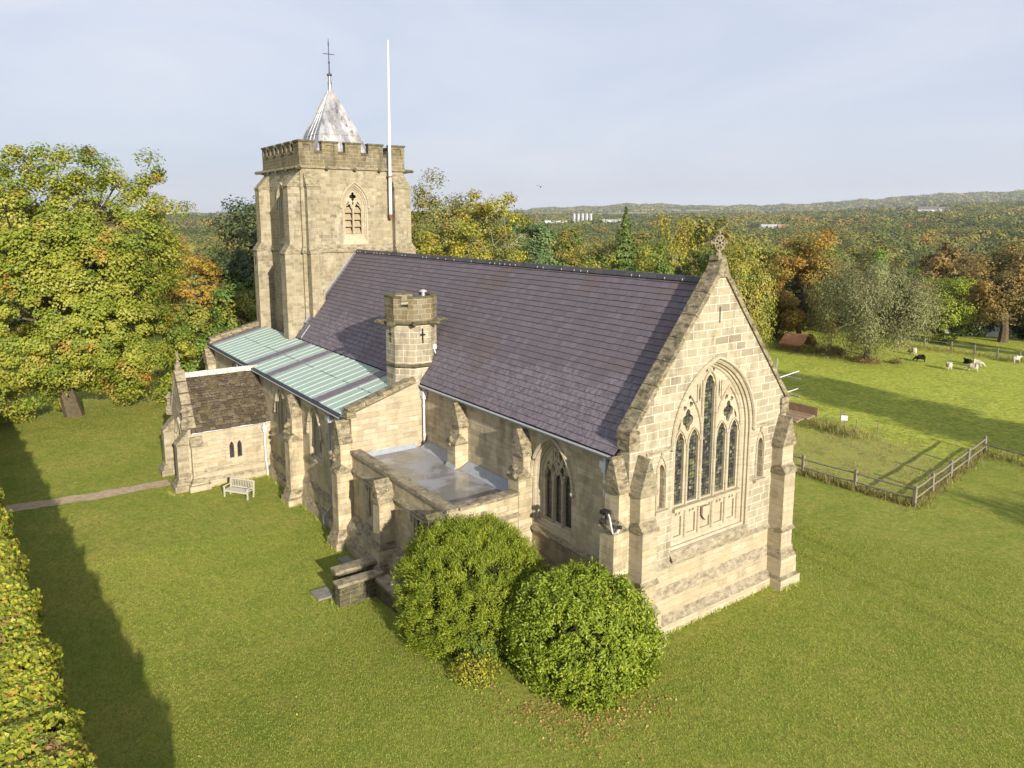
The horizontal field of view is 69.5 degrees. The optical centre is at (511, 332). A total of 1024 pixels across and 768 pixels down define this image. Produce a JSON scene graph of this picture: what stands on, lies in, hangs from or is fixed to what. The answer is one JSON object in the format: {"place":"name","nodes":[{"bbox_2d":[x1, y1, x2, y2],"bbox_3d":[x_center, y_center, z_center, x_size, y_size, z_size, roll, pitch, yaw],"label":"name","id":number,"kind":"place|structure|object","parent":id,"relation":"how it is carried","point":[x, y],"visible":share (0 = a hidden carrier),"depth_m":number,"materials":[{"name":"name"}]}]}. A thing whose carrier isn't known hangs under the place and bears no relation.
{"place":"outdoors","nodes":[
{"label":"outdoors","id":0,"kind":"place"},
{"bbox_2d":[0,479,170,512],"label":"path","id":1,"kind":"structure","parent":0,"point":[73,498],"depth_m":42.23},
{"bbox_2d":[0,195,1023,767],"bbox_3d":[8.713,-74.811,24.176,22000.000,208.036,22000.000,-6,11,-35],"label":"ground","id":2,"kind":"structure","parent":0,"point":[978,513],"depth_m":29.09,"materials":[{"name":"green plant"}]},
{"bbox_2d":[0,255,40,337],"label":"wood holly","id":3,"kind":"object","parent":2,"relation":"on","point":[15,322],"visible":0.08,"depth_m":94.36,"materials":[{"name":"green plant"}]},
{"bbox_2d":[0,484,97,767],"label":"hedge","id":4,"kind":"object","parent":2,"relation":"on","point":[41,726],"visible":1,"depth_m":17.15,"materials":[{"name":"green plant"}]},
{"bbox_2d":[0,141,201,423],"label":"maple tree","id":5,"kind":"object","parent":2,"relation":"on","point":[63,280],"visible":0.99,"depth_m":56.00,"materials":[{"name":"green plant"}]},
{"bbox_2d":[80,242,132,334],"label":"tree","id":6,"kind":"object","parent":2,"relation":"on","point":[112,317],"visible":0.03,"depth_m":109.82,"materials":[{"name":"green plant"}]},
{"bbox_2d":[112,251,165,330],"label":"tree","id":7,"kind":"object","parent":2,"relation":"on","point":[143,299],"visible":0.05,"depth_m":100.15,"materials":[{"name":"green plant"}]},
{"bbox_2d":[154,299,225,378],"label":"hazel tree","id":8,"kind":"object","parent":2,"relation":"on","point":[200,328],"visible":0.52,"depth_m":66.43,"materials":[{"name":"green plant"}]},
{"bbox_2d":[159,244,232,356],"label":"maple tree","id":9,"kind":"object","parent":2,"relation":"on","point":[180,292],"visible":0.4,"depth_m":77.06,"materials":[{"name":"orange plant"}]},
{"bbox_2d":[199,195,256,326],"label":"lime tree","id":10,"kind":"object","parent":2,"relation":"on","point":[240,265],"visible":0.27,"depth_m":77.76,"materials":[{"name":"green plant"}]},
{"bbox_2d":[205,276,256,338],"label":"hazel tree","id":11,"kind":"object","parent":2,"relation":"on","point":[248,308],"visible":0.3,"depth_m":70.79,"materials":[{"name":"green plant"}]},
{"bbox_2d":[223,477,254,499],"bbox_3d":[-15.653,8.943,42.352,1.673,0.994,0.685,3,9,19],"label":"garden bench","id":12,"kind":"object","parent":2,"relation":"on","point":[234,489],"visible":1,"depth_m":42.37,"materials":[{"name":"beige wood"}]},
{"bbox_2d":[310,586,334,601],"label":"stone slab","id":13,"kind":"structure","parent":2,"relation":"on","point":[322,593],"depth_m":31.26,"materials":[{"name":"grey stone"}]},
{"bbox_2d":[337,555,355,563],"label":"stone slab","id":14,"kind":"structure","parent":2,"relation":"on","point":[343,559],"depth_m":34.44,"materials":[{"name":"grey stone"}]},
{"bbox_2d":[330,556,415,617],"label":"stair wall","id":15,"kind":"structure","parent":2,"relation":"on","point":[358,580],"depth_m":30.76,"materials":[{"name":"stone"}]},
{"bbox_2d":[413,230,454,256],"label":"field maple","id":16,"kind":"object","parent":2,"relation":"on","point":[428,238],"visible":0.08,"depth_m":78.67,"materials":[{"name":"yellow plant"}]},
{"bbox_2d":[428,219,492,259],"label":"field maple","id":17,"kind":"object","parent":2,"relation":"on","point":[477,254],"visible":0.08,"depth_m":77.70,"materials":[{"name":"yellow plant"}]},
{"bbox_2d":[411,167,520,257],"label":"ash tree","id":18,"kind":"object","parent":2,"relation":"on","point":[421,218],"visible":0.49,"depth_m":86.54,"materials":[{"name":"green plant"}]},
{"bbox_2d":[388,511,549,664],"bbox_3d":[-1.556,9.073,27.781,6.218,4.600,6.399,-6,11,-35],"label":"yew bush","id":19,"kind":"object","parent":2,"relation":"on","point":[468,574],"visible":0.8,"depth_m":26.26,"materials":[{"name":"green plant"}]},
{"bbox_2d":[447,648,501,690],"bbox_3d":[-1.264,11.200,24.884,1.890,0.801,1.859,-6,11,-35],"label":"bramble","id":20,"kind":"object","parent":2,"relation":"on","point":[474,669],"visible":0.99,"depth_m":24.67,"materials":[{"name":"yellow plant"}]},
{"bbox_2d":[457,623,499,668],"bbox_3d":[-1.173,10.810,25.728,1.681,1.388,1.642,-6,11,-35],"label":"bramble","id":21,"kind":"object","parent":2,"relation":"on","point":[483,644],"visible":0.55,"depth_m":25.47,"materials":[{"name":"green plant"}]},
{"bbox_2d":[158,41,799,657],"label":"church","id":22,"kind":"structure","parent":2,"relation":"on","point":[374,385],"depth_m":33.23,"materials":[{"name":"stone"}]},
{"bbox_2d":[225,434,245,461],"bbox_3d":[-16.791,6.943,44.801,1.160,1.550,0.185,-6,11,-35],"label":"porch window","id":23,"kind":"structure","parent":22,"relation":"in","point":[236,448],"depth_m":44.77,"materials":[{"name":"stone"}]},
{"bbox_2d":[274,386,286,437],"bbox_3d":[-13.486,4.696,43.840,0.690,3.185,2.160,-6,11,-35],"label":"aisle window","id":24,"kind":"structure","parent":22,"relation":"in","point":[279,407],"depth_m":44.40,"materials":[{"name":"stone"}]},
{"bbox_2d":[276,182,284,243],"bbox_3d":[-16.630,-8.755,54.044,0.630,4.455,2.360,-6,11,-35],"label":"belfry window","id":25,"kind":"structure","parent":22,"relation":"in","point":[279,197],"depth_m":54.69,"materials":[{"name":"stone"}]},
{"bbox_2d":[306,405,322,466],"bbox_3d":[-10.342,5.367,39.501,0.690,3.185,2.160,-6,11,-35],"label":"aisle window","id":26,"kind":"structure","parent":22,"relation":"in","point":[314,430],"depth_m":40.05,"materials":[{"name":"stone"}]},
{"bbox_2d":[340,181,369,244],"bbox_3d":[-11.467,-8.647,53.309,2.360,4.465,0.980,-6,11,-35],"label":"belfry window","id":27,"kind":"structure","parent":22,"relation":"in","point":[352,199],"depth_m":53.44,"materials":[{"name":"stone"}]},
{"bbox_2d":[365,482,372,525],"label":"vestry window","id":28,"kind":"structure","parent":22,"relation":"in","point":[369,521],"depth_m":34.27,"materials":[{"name":"stone"}]},
{"bbox_2d":[386,40,392,217],"bbox_3d":[-8.991,-14.631,53.481,0.350,12.540,0.640,-6,11,-35],"label":"flagpole","id":29,"kind":"object","parent":22,"relation":"attached to","point":[389,176],"visible":1,"depth_m":53.34,"materials":[{"name":"white metal"}]},
{"bbox_2d":[410,512,423,558],"bbox_3d":[-3.657,8.487,30.390,0.460,1.901,1.584,-6,11,-35],"label":"vestry window","id":30,"kind":"structure","parent":22,"relation":"in","point":[411,514],"depth_m":30.69,"materials":[{"name":"stone"}]},
{"bbox_2d":[530,437,574,542],"bbox_3d":[1.710,6.034,29.457,0.610,3.995,2.840,-6,11,-35],"label":"chancel window","id":31,"kind":"structure","parent":22,"relation":"in","point":[553,485],"depth_m":29.83,"materials":[{"name":"stone"}]},
{"bbox_2d":[599,508,621,534],"bbox_3d":[3.405,6.597,25.663,0.380,0.686,0.930,-6,11,-35],"label":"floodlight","id":32,"kind":"object","parent":22,"relation":"attached to","point":[606,513],"visible":1,"depth_m":25.78,"materials":[{"name":"black plastic"}]},
{"bbox_2d":[670,355,756,553],"bbox_3d":[7.641,4.459,28.384,4.960,7.375,0.620,-6,11,-35],"label":"east window","id":33,"kind":"structure","parent":22,"relation":"in","point":[712,433],"depth_m":28.68,"materials":[{"name":"stone"}]},
{"bbox_2d":[166,474,799,635],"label":"wall grass","id":34,"kind":"structure","parent":2,"relation":"on","point":[347,553],"depth_m":31.27,"materials":[{"name":"green plant"}]},
{"bbox_2d":[438,188,531,262],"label":"ash tree","id":35,"kind":"object","parent":2,"relation":"on","point":[488,206],"visible":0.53,"depth_m":84.22,"materials":[{"name":"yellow plant"}]},
{"bbox_2d":[480,233,525,261],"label":"tree","id":36,"kind":"object","parent":2,"relation":"on","point":[491,245],"visible":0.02,"depth_m":103.40,"materials":[{"name":"green plant"}]},
{"bbox_2d":[492,230,520,260],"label":"elm tree","id":37,"kind":"object","parent":2,"relation":"on","point":[501,253],"visible":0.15,"depth_m":81.94,"materials":[{"name":"green plant"}]},
{"bbox_2d":[0,189,1023,294],"bbox_3d":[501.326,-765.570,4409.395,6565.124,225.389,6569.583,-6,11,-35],"label":"woodland","id":38,"kind":"object","parent":2,"relation":"on","point":[970,216],"visible":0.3,"depth_m":953.22,"materials":[{"name":"green plant"}]},
{"bbox_2d":[490,229,565,264],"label":"pine tree","id":39,"kind":"object","parent":2,"relation":"on","point":[542,252],"visible":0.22,"depth_m":90.88,"materials":[{"name":"green plant"}]},
{"bbox_2d":[501,220,560,261],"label":"pine tree","id":40,"kind":"object","parent":2,"relation":"on","point":[537,228],"visible":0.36,"depth_m":104.72,"materials":[{"name":"green plant"}]},
{"bbox_2d":[525,254,542,263],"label":"holly tree","id":41,"kind":"object","parent":2,"relation":"on","point":[535,260],"depth_m":87.15,"materials":[{"name":"green plant"}]},
{"bbox_2d":[547,224,590,266],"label":"oak tree","id":42,"kind":"object","parent":2,"relation":"on","point":[573,260],"visible":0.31,"depth_m":94.17,"materials":[{"name":"yellow plant"}]},
{"bbox_2d":[548,236,597,266],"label":"tree","id":43,"kind":"object","parent":2,"relation":"on","point":[554,248],"visible":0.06,"depth_m":112.57,"materials":[{"name":"green plant"}]},
{"bbox_2d":[572,213,591,222],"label":"silo group","id":44,"kind":"object","parent":2,"relation":"on","point":[582,216],"visible":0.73,"depth_m":1418.29},
{"bbox_2d":[498,557,672,720],"bbox_3d":[2.330,9.809,25.249,5.469,3.459,5.755,-6,11,-35],"label":"laurel bush","id":45,"kind":"object","parent":2,"relation":"on","point":[573,630],"visible":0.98,"depth_m":23.90,"materials":[{"name":"green plant"}]},
{"bbox_2d":[581,245,612,268],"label":"tree","id":46,"kind":"object","parent":2,"relation":"on","point":[591,251],"visible":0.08,"depth_m":115.52,"materials":[{"name":"green plant"}]},
{"bbox_2d":[584,249,633,270],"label":"hornbeam tree","id":47,"kind":"object","parent":2,"relation":"on","point":[601,265],"visible":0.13,"depth_m":84.92,"materials":[{"name":"green plant"}]},
{"bbox_2d":[588,237,642,259],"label":"tree","id":48,"kind":"object","parent":2,"relation":"on","point":[609,242],"visible":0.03,"depth_m":143.80,"materials":[{"name":"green plant"}]},
{"bbox_2d":[611,206,637,270],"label":"spruce tree","id":49,"kind":"object","parent":2,"relation":"on","point":[625,239],"visible":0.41,"depth_m":91.80,"materials":[{"name":"green plant"}]},
{"bbox_2d":[599,230,657,271],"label":"tree","id":50,"kind":"object","parent":2,"relation":"on","point":[640,239],"visible":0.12,"depth_m":110.51,"materials":[{"name":"green plant"}]},
{"bbox_2d":[628,238,674,274],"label":"hornbeam tree","id":51,"kind":"object","parent":2,"relation":"on","point":[663,268],"visible":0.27,"depth_m":83.11,"materials":[{"name":"green plant"}]},
{"bbox_2d":[634,205,706,275],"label":"larch tree","id":52,"kind":"object","parent":2,"relation":"on","point":[673,248],"visible":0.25,"depth_m":97.86,"materials":[{"name":"green plant"}]},
{"bbox_2d":[646,265,695,275],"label":"holly tree","id":53,"kind":"object","parent":2,"relation":"on","point":[679,271],"visible":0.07,"depth_m":93.26,"materials":[{"name":"green plant"}]},
{"bbox_2d":[664,213,749,275],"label":"tree","id":54,"kind":"object","parent":2,"relation":"on","point":[707,229],"visible":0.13,"depth_m":109.53,"materials":[{"name":"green plant"}]},
{"bbox_2d":[680,243,733,276],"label":"hornbeam tree","id":55,"kind":"object","parent":2,"relation":"on","point":[701,263],"visible":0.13,"depth_m":87.81,"materials":[{"name":"green plant"}]},
{"bbox_2d":[706,245,756,294],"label":"elm tree","id":56,"kind":"object","parent":2,"relation":"on","point":[733,262],"visible":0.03,"depth_m":95.05,"materials":[{"name":"green plant"}]},
{"bbox_2d":[695,227,783,352],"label":"birch tree","id":57,"kind":"object","parent":2,"relation":"on","point":[740,259],"visible":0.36,"depth_m":79.85,"materials":[{"name":"green plant"}]},
{"bbox_2d":[746,243,783,272],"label":"tree","id":58,"kind":"object","parent":2,"relation":"on","point":[769,249],"visible":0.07,"depth_m":125.95,"materials":[{"name":"green plant"}]},
{"bbox_2d":[758,224,776,228],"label":"farm barn","id":59,"kind":"structure","parent":2,"relation":"on","point":[772,226],"depth_m":942.04,"materials":[{"name":"metal"}]},
{"bbox_2d":[759,242,798,284],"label":"wood birch","id":60,"kind":"object","parent":2,"relation":"on","point":[769,261],"visible":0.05,"depth_m":104.96,"materials":[{"name":"green plant"}]},
{"bbox_2d":[743,273,815,335],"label":"holly tree","id":61,"kind":"object","parent":2,"relation":"on","point":[796,291],"visible":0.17,"depth_m":93.64,"materials":[{"name":"green plant"}]},
{"bbox_2d":[779,332,810,350],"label":"garden shed","id":62,"kind":"structure","parent":2,"relation":"on","point":[795,341],"depth_m":86.20,"materials":[{"name":"brown wood"}]},
{"bbox_2d":[786,401,817,421],"bbox_3d":[11.665,3.327,33.663,1.620,0.400,4.000,-6,11,-35],"label":"scaffold board","id":63,"kind":"object","parent":2,"relation":"on","point":[797,412],"visible":0.42,"depth_m":32.82,"materials":[{"name":"brown wood"}]},
{"bbox_2d":[776,358,800,396],"bbox_3d":[11.607,2.264,31.380,1.210,2.300,1.060,3,9,21],"label":"scaffold","id":64,"kind":"object","parent":63,"relation":"on","point":[789,377],"visible":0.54,"depth_m":31.38,"materials":[{"name":"silver metal"}]},
{"bbox_2d":[754,226,851,337],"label":"beech tree","id":65,"kind":"object","parent":2,"relation":"on","point":[804,273],"visible":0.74,"depth_m":89.47,"materials":[{"name":"orange plant"}]},
{"bbox_2d":[797,344,815,353],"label":"garden shrub","id":66,"kind":"object","parent":2,"relation":"on","point":[805,348],"visible":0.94,"depth_m":84.42,"materials":[{"name":"green plant"}]},
{"bbox_2d":[805,333,817,349],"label":"garden shrub","id":67,"kind":"object","parent":2,"relation":"on","point":[811,343],"visible":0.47,"depth_m":86.30,"materials":[{"name":"green plant"}]},
{"bbox_2d":[809,233,827,325],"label":"cypress tree","id":68,"kind":"object","parent":2,"relation":"on","point":[819,254],"visible":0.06,"depth_m":112.19,"materials":[{"name":"green plant"}]},
{"bbox_2d":[805,240,857,279],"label":"tree","id":69,"kind":"object","parent":2,"relation":"on","point":[836,251],"visible":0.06,"depth_m":125.11,"materials":[{"name":"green plant"}]},
{"bbox_2d":[816,345,847,355],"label":"garden shrub","id":70,"kind":"object","parent":2,"relation":"on","point":[831,350],"visible":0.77,"depth_m":83.78,"materials":[{"name":"green plant"}]},
{"bbox_2d":[810,277,857,333],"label":"holly tree","id":71,"kind":"object","parent":2,"relation":"on","point":[834,307],"visible":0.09,"depth_m":97.59,"materials":[{"name":"green plant"}]},
{"bbox_2d":[791,400,878,436],"bbox_3d":[23.425,6.384,54.391,2.209,1.375,6.978,-8,12,-43],"label":"plot fence","id":72,"kind":"object","parent":2,"relation":"on","point":[854,423],"visible":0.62,"depth_m":51.98,"materials":[{"name":"brown wood"}]},
{"bbox_2d":[793,417,902,445],"bbox_3d":[22.981,6.808,53.263,3.405,1.116,9.853,-6,11,-35],"label":"weed patch","id":73,"kind":"object","parent":2,"relation":"on","point":[831,427],"visible":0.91,"depth_m":52.73,"materials":[{"name":"green plant"}]},
{"bbox_2d":[830,244,870,325],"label":"tree","id":74,"kind":"object","parent":2,"relation":"on","point":[851,250],"visible":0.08,"depth_m":138.17,"materials":[{"name":"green plant"}]},
{"bbox_2d":[793,455,917,507],"bbox_3d":[17.603,7.997,44.185,0.225,1.290,12.723,-7,11,-37],"label":"rail fence","id":75,"kind":"object","parent":2,"relation":"on","point":[855,479],"visible":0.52,"depth_m":41.71,"materials":[{"name":"brown wood"}]},
{"bbox_2d":[850,355,881,363],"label":"garden shrub","id":76,"kind":"object","parent":2,"relation":"on","point":[866,361],"visible":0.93,"depth_m":78.75,"materials":[{"name":"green plant"}]},
{"bbox_2d":[864,249,887,279],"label":"poplar tree","id":77,"kind":"object","parent":2,"relation":"on","point":[882,254],"visible":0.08,"depth_m":128.15,"materials":[{"name":"green plant"}]},
{"bbox_2d":[850,243,905,280],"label":"tree","id":78,"kind":"object","parent":2,"relation":"on","point":[875,248],"visible":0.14,"depth_m":133.57,"materials":[{"name":"green plant"}]},
{"bbox_2d":[804,247,957,366],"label":"willow tree","id":79,"kind":"object","parent":2,"relation":"on","point":[863,334],"visible":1,"depth_m":76.84,"materials":[{"name":"green plant"}]},
{"bbox_2d":[793,416,992,496],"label":"rough grass","id":80,"kind":"structure","parent":2,"relation":"on","point":[874,456],"depth_m":47.76,"materials":[{"name":"green plant"}]},
{"bbox_2d":[851,271,939,332],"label":"brick house","id":81,"kind":"structure","parent":2,"relation":"on","point":[931,331],"depth_m":112.91,"materials":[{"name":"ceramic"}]},
{"bbox_2d":[769,341,1023,510],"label":"long grass","id":82,"kind":"structure","parent":2,"relation":"on","point":[883,494],"depth_m":43.78,"materials":[{"name":"green plant"}]},
{"bbox_2d":[871,291,937,333],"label":"holly tree","id":83,"kind":"object","parent":2,"relation":"on","point":[903,312],"visible":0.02,"depth_m":96.33,"materials":[{"name":"green plant"}]},
{"bbox_2d":[901,268,920,284],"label":"tree","id":84,"kind":"object","parent":2,"relation":"on","point":[912,272],"visible":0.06,"depth_m":141.21,"materials":[{"name":"green plant"}]},
{"bbox_2d":[901,258,921,279],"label":"wood holly","id":85,"kind":"object","parent":2,"relation":"on","point":[912,264],"visible":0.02,"depth_m":174.85,"materials":[{"name":"green plant"}]},
{"bbox_2d":[912,354,925,361],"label":"sheep","id":86,"kind":"object","parent":2,"relation":"on","point":[921,356],"visible":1,"depth_m":79.00},
{"bbox_2d":[917,206,937,213],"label":"farmhouse","id":87,"kind":"object","parent":2,"relation":"on","point":[931,208],"visible":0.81,"depth_m":1505.84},
{"bbox_2d":[907,256,947,278],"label":"tree","id":88,"kind":"object","parent":2,"relation":"on","point":[916,267],"visible":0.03,"depth_m":157.68,"materials":[{"name":"green plant"}]},
{"bbox_2d":[911,258,969,284],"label":"wood beech","id":89,"kind":"object","parent":2,"relation":"on","point":[936,269],"visible":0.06,"depth_m":127.74,"materials":[{"name":"green plant"}]},
{"bbox_2d":[920,273,978,344],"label":"yew tree","id":90,"kind":"object","parent":2,"relation":"on","point":[961,309],"visible":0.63,"depth_m":89.16,"materials":[{"name":"green plant"}]},
{"bbox_2d":[915,240,983,285],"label":"wood beech","id":91,"kind":"object","parent":2,"relation":"on","point":[942,262],"visible":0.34,"depth_m":120.64,"materials":[{"name":"plant"}]},
{"bbox_2d":[917,436,986,497],"bbox_3d":[26.218,8.050,43.796,13.239,1.277,0.232,-8,12,-43],"label":"rail fence","id":92,"kind":"object","parent":2,"relation":"on","point":[951,469],"visible":0.98,"depth_m":43.37,"materials":[{"name":"brown wood"}]},
{"bbox_2d":[900,335,1023,360],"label":"fence","id":93,"kind":"object","parent":2,"relation":"on","point":[974,346],"visible":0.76,"depth_m":83.21,"materials":[{"name":"brown wood"}]},
{"bbox_2d":[929,271,1011,336],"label":"holly tree","id":94,"kind":"object","parent":2,"relation":"on","point":[979,328],"visible":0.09,"depth_m":98.06,"materials":[{"name":"green plant"}]},
{"bbox_2d":[964,363,978,371],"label":"sheep","id":95,"kind":"object","parent":2,"relation":"on","point":[974,365],"visible":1,"depth_m":74.11},
{"bbox_2d":[944,321,999,336],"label":"white cottage","id":96,"kind":"structure","parent":2,"relation":"on","point":[994,334],"depth_m":117.13,"materials":[{"name":"ceramic"}]},
{"bbox_2d":[948,282,999,335],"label":"holly tree","id":97,"kind":"object","parent":2,"relation":"on","point":[987,326],"visible":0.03,"depth_m":106.62,"materials":[{"name":"green plant"}]},
{"bbox_2d":[972,359,985,366],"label":"sheep","id":98,"kind":"object","parent":2,"relation":"on","point":[979,362],"visible":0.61,"depth_m":76.10},
{"bbox_2d":[951,239,1023,342],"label":"oak tree","id":99,"kind":"object","parent":2,"relation":"on","point":[992,292],"visible":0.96,"depth_m":90.06,"materials":[{"name":"brown plant"}]},
{"bbox_2d":[983,248,1023,336],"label":"wood holly","id":100,"kind":"object","parent":2,"relation":"on","point":[1010,335],"visible":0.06,"depth_m":124.02,"materials":[{"name":"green plant"}]},
{"bbox_2d":[986,444,1023,455],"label":"rail fence","id":101,"kind":"object","parent":2,"relation":"on","point":[1005,449],"visible":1,"depth_m":46.99,"materials":[{"name":"brown wood"}]},
{"bbox_2d":[1008,289,1023,339],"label":"holly tree","id":102,"kind":"object","parent":2,"relation":"on","point":[1019,333],"visible":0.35,"depth_m":102.60,"materials":[{"name":"green plant"}]},
{"bbox_2d":[1012,355,1021,362],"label":"sheep","id":103,"kind":"object","parent":2,"relation":"on","point":[1015,358],"visible":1,"depth_m":78.35},
{"bbox_2d":[0,0,1023,213],"label":"sky","id":104,"kind":"structure","parent":0,"point":[594,103],"materials":[{"name":"blue"}]},
{"bbox_2d":[579,212,649,213],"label":"field","id":105,"kind":"structure","parent":0,"point":[620,212],"depth_m":4088.97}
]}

